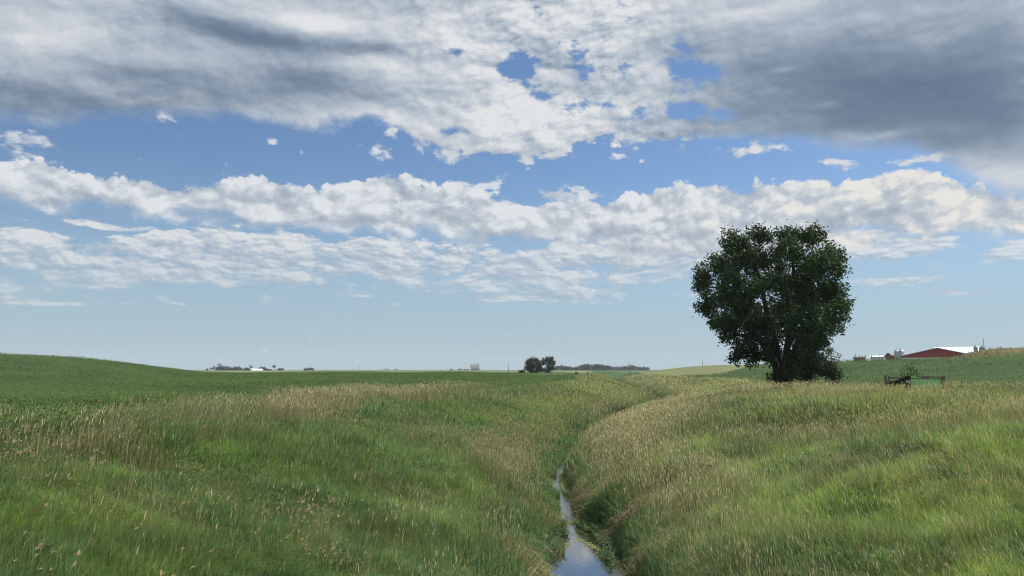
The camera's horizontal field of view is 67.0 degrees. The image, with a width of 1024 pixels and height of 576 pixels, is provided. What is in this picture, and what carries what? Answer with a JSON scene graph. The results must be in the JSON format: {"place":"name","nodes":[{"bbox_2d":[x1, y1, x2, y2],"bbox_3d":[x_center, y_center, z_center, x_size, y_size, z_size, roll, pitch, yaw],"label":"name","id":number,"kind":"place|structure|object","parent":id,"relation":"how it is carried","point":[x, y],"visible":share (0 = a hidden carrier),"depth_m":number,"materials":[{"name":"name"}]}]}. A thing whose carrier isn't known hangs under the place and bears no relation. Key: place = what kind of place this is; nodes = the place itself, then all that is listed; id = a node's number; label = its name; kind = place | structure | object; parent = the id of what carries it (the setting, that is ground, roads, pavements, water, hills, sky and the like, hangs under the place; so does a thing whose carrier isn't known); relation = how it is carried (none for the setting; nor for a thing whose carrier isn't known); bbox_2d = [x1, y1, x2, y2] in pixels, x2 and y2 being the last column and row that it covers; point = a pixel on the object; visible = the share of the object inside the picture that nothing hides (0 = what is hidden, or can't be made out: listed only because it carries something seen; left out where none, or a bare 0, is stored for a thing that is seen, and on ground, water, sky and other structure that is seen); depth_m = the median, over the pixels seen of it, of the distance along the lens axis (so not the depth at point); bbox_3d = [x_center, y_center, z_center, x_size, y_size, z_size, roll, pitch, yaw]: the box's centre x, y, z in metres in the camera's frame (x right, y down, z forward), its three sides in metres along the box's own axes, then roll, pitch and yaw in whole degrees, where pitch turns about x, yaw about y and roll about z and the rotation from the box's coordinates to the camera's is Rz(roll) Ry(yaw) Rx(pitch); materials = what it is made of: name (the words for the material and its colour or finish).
{"place":"outdoors","nodes":[
{"label":"outdoors","id":0,"kind":"place"},
{"bbox_2d":[0,385,1013,575],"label":"plume grass","id":1,"kind":"structure","parent":0,"point":[130,468],"depth_m":13.86,"materials":[{"name":"green plant"}]},
{"bbox_2d":[0,348,1023,575],"bbox_3d":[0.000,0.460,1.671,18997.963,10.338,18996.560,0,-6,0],"label":"ground","id":2,"kind":"structure","parent":0,"point":[702,370],"depth_m":43.60,"materials":[{"name":"green plant"}]},
{"bbox_2d":[213,365,230,369],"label":"tree","id":3,"kind":"object","parent":2,"relation":"on","point":[221,367],"visible":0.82,"depth_m":1349.86,"materials":[{"name":"green plant"}]},
{"bbox_2d":[231,366,241,369],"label":"building","id":4,"kind":"structure","parent":2,"relation":"on","point":[236,368],"depth_m":1413.81,"materials":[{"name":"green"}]},
{"bbox_2d":[470,363,479,369],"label":"grain elevator","id":5,"kind":"object","parent":2,"relation":"on","point":[474,366],"visible":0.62,"depth_m":3573.83,"materials":[{"name":"concrete"}]},
{"bbox_2d":[0,346,1023,575],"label":"grass","id":6,"kind":"structure","parent":2,"relation":"on","point":[154,551],"depth_m":17.40,"materials":[{"name":"green plant"}]},
{"bbox_2d":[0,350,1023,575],"bbox_3d":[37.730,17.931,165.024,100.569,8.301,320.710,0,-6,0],"label":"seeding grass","id":7,"kind":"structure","parent":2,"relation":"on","point":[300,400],"depth_m":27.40,"materials":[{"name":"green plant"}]},
{"bbox_2d":[0,352,1023,448],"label":"soybean crop","id":8,"kind":"object","parent":2,"relation":"on","point":[297,376],"visible":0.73,"depth_m":89.90,"materials":[{"name":"green plant"}]},
{"bbox_2d":[524,356,545,372],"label":"tree","id":9,"kind":"object","parent":2,"relation":"on","point":[530,366],"visible":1,"depth_m":416.67,"materials":[{"name":"green plant"}]},
{"bbox_2d":[543,356,555,372],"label":"tree","id":10,"kind":"object","parent":2,"relation":"on","point":[549,361],"visible":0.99,"depth_m":416.56,"materials":[{"name":"green plant"}]},
{"bbox_2d":[554,363,649,370],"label":"woods","id":11,"kind":"object","parent":2,"relation":"on","point":[587,366],"visible":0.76,"depth_m":1500.48,"materials":[{"name":"green plant"}]},
{"bbox_2d":[499,421,721,575],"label":"creek grass","id":12,"kind":"structure","parent":2,"relation":"on","point":[566,488],"depth_m":23.89,"materials":[{"name":"green plant"}]},
{"bbox_2d":[523,467,715,575],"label":"dead grass","id":13,"kind":"structure","parent":2,"relation":"on","point":[542,567],"depth_m":22.11,"materials":[{"name":"plant"}]},
{"bbox_2d":[667,450,673,471],"bbox_3d":[5.048,5.618,24.564,0.336,0.920,0.328,0,-6,0],"label":"broadleaf weed","id":14,"kind":"object","parent":2,"relation":"on","point":[670,460],"visible":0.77,"depth_m":24.59,"materials":[{"name":"green plant"}]},
{"bbox_2d":[675,448,681,467],"bbox_3d":[5.283,5.564,24.567,0.336,0.921,0.328,0,-6,0],"label":"broadleaf weed","id":15,"kind":"object","parent":2,"relation":"on","point":[677,452],"visible":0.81,"depth_m":24.59,"materials":[{"name":"green plant"}]},
{"bbox_2d":[690,219,856,389],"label":"tree","id":16,"kind":"object","parent":2,"relation":"on","point":[800,292],"visible":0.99,"depth_m":79.00,"materials":[{"name":"green plant"}]},
{"bbox_2d":[763,347,847,388],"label":"shrub","id":17,"kind":"object","parent":2,"relation":"on","point":[828,369],"visible":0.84,"depth_m":76.24,"materials":[{"name":"green plant"}]},
{"bbox_2d":[818,347,844,383],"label":"sapling","id":18,"kind":"object","parent":2,"relation":"on","point":[830,352],"visible":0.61,"depth_m":84.60,"materials":[{"name":"green plant"}]},
{"bbox_2d":[852,356,864,360],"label":"house","id":19,"kind":"structure","parent":2,"relation":"on","point":[857,357],"depth_m":396.25,"materials":[{"name":"grey"}]},
{"bbox_2d":[870,356,884,359],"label":"shed","id":20,"kind":"structure","parent":2,"relation":"on","point":[879,357],"depth_m":392.38,"materials":[{"name":"white paint"}]},
{"bbox_2d":[884,353,891,359],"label":"house","id":21,"kind":"structure","parent":2,"relation":"on","point":[888,355],"depth_m":386.43,"materials":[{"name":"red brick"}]},
{"bbox_2d":[894,349,897,359],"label":"feed bin","id":22,"kind":"object","parent":2,"relation":"on","point":[896,354],"visible":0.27,"depth_m":383.25,"materials":[{"name":"metal"}]},
{"bbox_2d":[884,375,910,391],"bbox_3d":[25.262,6.572,50.661,1.559,1.713,0.445,-3,-7,26],"label":"timber frame","id":23,"kind":"object","parent":2,"relation":"on","point":[902,380],"visible":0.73,"depth_m":50.59,"materials":[{"name":"black wood"}]},
{"bbox_2d":[898,349,904,359],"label":"feed bin","id":24,"kind":"object","parent":2,"relation":"on","point":[901,352],"visible":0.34,"depth_m":376.70,"materials":[{"name":"metal"}]},
{"bbox_2d":[898,364,919,377],"bbox_3d":[28.188,6.399,54.764,1.751,2.239,1.249,-1,-6,7],"label":"bush","id":25,"kind":"object","parent":2,"relation":"on","point":[911,370],"visible":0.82,"depth_m":54.80,"materials":[{"name":"green plant"}]},
{"bbox_2d":[910,376,944,391],"bbox_3d":[27.722,6.631,51.739,2.257,1.513,0.280,-3,-7,28],"label":"panel fence","id":26,"kind":"object","parent":2,"relation":"on","point":[915,380],"visible":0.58,"depth_m":51.67,"materials":[{"name":"green paint"}]},
{"bbox_2d":[902,348,966,359],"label":"barn","id":27,"kind":"structure","parent":2,"relation":"on","point":[937,353],"depth_m":367.72,"materials":[{"name":"red"}]},
{"bbox_2d":[934,347,978,357],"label":"barn","id":28,"kind":"structure","parent":2,"relation":"on","point":[962,349],"depth_m":386.63,"materials":[{"name":"white paint"}]},
{"bbox_2d":[0,0,1023,369],"label":"sky","id":29,"kind":"structure","parent":0,"point":[185,184],"materials":[{"name":"blue"}]},
{"bbox_2d":[543,460,627,575],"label":"water","id":30,"kind":"structure","parent":0,"point":[579,558],"depth_m":20.85,"materials":[{"name":"grey liquid"}]},
{"bbox_2d":[542,514,623,565],"bbox_3d":[1.969,7.134,22.411,2.398,0.606,5.839,0,-6,0],"label":"pond weed","id":31,"kind":"object","parent":30,"relation":"on","point":[609,552],"visible":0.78,"depth_m":22.34,"materials":[{"name":"green plant"}]},
{"bbox_2d":[545,495,620,565],"bbox_3d":[1.761,7.763,25.870,3.040,0.004,12.474,0,-6,0],"label":"algae","id":32,"kind":"object","parent":30,"relation":"on","point":[593,545],"visible":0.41,"depth_m":22.63,"materials":[{"name":"green plant"}]}
]}

